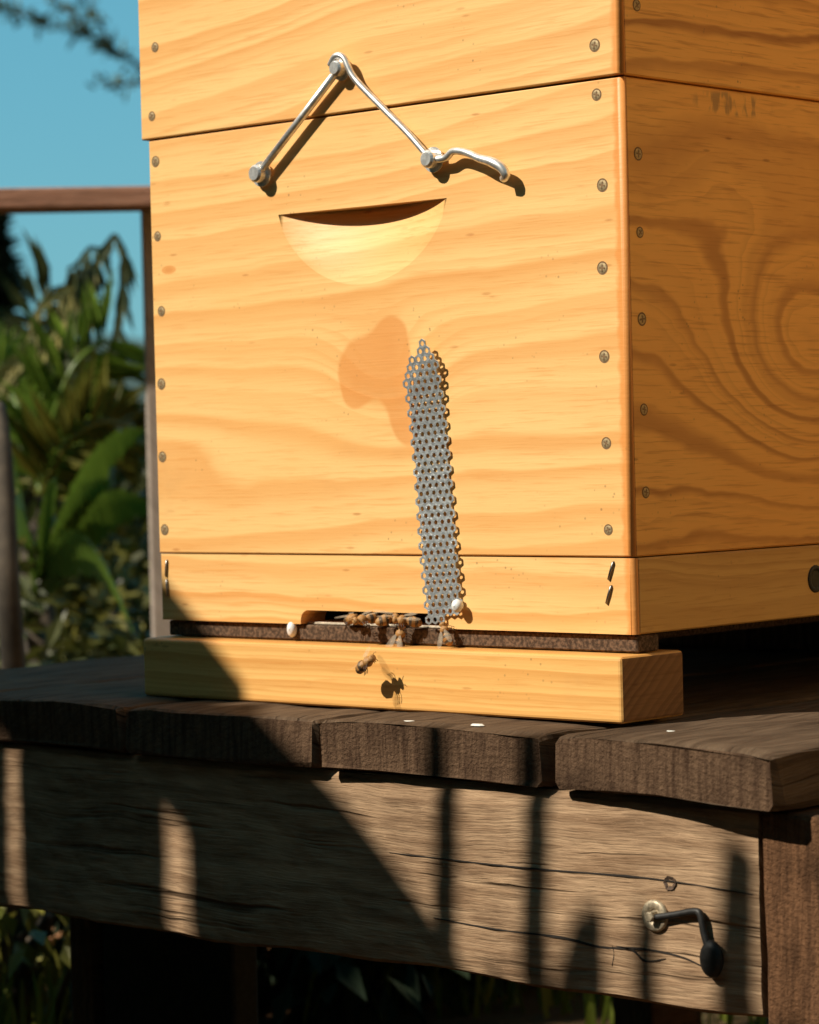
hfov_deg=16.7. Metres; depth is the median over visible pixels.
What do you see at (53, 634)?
shrub
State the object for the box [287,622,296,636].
push pin
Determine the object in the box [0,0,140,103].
twiggy tree
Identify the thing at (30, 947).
shrub
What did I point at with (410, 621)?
honey bee
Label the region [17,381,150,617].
shrub
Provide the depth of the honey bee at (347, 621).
1.56 m
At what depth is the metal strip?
1.51 m
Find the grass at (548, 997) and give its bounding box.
[0,909,765,1023]
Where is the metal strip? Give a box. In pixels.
[403,339,463,624]
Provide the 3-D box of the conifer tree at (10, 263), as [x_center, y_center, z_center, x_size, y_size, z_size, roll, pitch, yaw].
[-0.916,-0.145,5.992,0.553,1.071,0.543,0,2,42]
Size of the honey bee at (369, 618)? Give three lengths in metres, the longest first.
0.020 x 0.014 x 0.009 m
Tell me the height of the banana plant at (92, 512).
0.577 m
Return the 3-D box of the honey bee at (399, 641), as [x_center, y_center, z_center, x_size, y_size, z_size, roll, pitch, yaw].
[-0.005,0.069,1.531,0.013,0.019,0.008,11,4,42]
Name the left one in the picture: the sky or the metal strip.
the sky
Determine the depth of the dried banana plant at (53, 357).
3.28 m
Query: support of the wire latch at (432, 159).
attached to the hive box at (603, 300)
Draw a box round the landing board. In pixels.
[144,635,683,723]
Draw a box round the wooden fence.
[0,186,174,636]
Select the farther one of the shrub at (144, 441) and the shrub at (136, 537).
the shrub at (144, 441)
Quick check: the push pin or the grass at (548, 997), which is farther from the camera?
the grass at (548, 997)
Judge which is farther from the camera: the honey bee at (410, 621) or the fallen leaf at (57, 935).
the fallen leaf at (57, 935)
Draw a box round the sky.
[0,0,149,339]
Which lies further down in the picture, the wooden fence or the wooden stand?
the wooden stand
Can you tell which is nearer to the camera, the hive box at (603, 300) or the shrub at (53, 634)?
the hive box at (603, 300)
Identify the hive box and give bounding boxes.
[138,0,818,140]
[149,76,818,556]
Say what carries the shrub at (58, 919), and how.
on the ground at (533, 1013)
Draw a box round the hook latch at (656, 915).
[642,900,723,977]
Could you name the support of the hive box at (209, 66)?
on the hive box at (603, 300)
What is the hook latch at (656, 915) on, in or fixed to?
attached to the wooden stand
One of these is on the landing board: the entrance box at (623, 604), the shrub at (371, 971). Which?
the entrance box at (623, 604)
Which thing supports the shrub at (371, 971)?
on the ground at (533, 1013)
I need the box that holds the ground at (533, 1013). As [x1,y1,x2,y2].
[46,969,768,1023]
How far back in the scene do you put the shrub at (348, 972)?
2.34 m
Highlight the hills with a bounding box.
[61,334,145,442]
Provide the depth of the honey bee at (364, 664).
1.51 m
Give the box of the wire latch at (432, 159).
[249,52,509,186]
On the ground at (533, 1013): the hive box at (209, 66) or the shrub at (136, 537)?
the shrub at (136, 537)
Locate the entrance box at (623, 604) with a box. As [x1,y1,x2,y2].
[161,544,818,652]
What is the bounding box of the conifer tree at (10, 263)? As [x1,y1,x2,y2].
[0,214,52,445]
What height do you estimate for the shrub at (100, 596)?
0.538 m
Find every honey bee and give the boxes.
[344,613,357,629]
[348,613,378,627]
[355,652,377,675]
[375,613,408,627]
[388,615,421,630]
[394,625,412,646]
[437,618,454,645]
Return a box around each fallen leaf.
[49,928,66,943]
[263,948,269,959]
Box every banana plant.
[0,226,146,668]
[12,426,148,664]
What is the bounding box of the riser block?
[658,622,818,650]
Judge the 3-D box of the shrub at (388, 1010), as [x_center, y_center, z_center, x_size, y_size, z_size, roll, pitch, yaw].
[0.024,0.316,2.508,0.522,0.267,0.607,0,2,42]
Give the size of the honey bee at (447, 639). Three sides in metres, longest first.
0.016 x 0.011 x 0.007 m
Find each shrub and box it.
[0,497,151,668]
[0,907,70,1023]
[0,919,536,1023]
[3,910,60,945]
[14,443,150,649]
[14,477,151,663]
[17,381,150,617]
[56,922,476,998]
[57,401,148,608]
[258,947,489,1023]
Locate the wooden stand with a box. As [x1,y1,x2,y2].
[0,645,818,1023]
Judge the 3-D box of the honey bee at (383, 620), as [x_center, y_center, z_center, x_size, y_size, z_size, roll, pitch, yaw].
[-0.009,0.058,1.539,0.020,0.009,0.014,-8,19,-10]
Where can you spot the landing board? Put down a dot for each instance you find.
(598, 686)
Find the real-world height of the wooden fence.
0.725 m

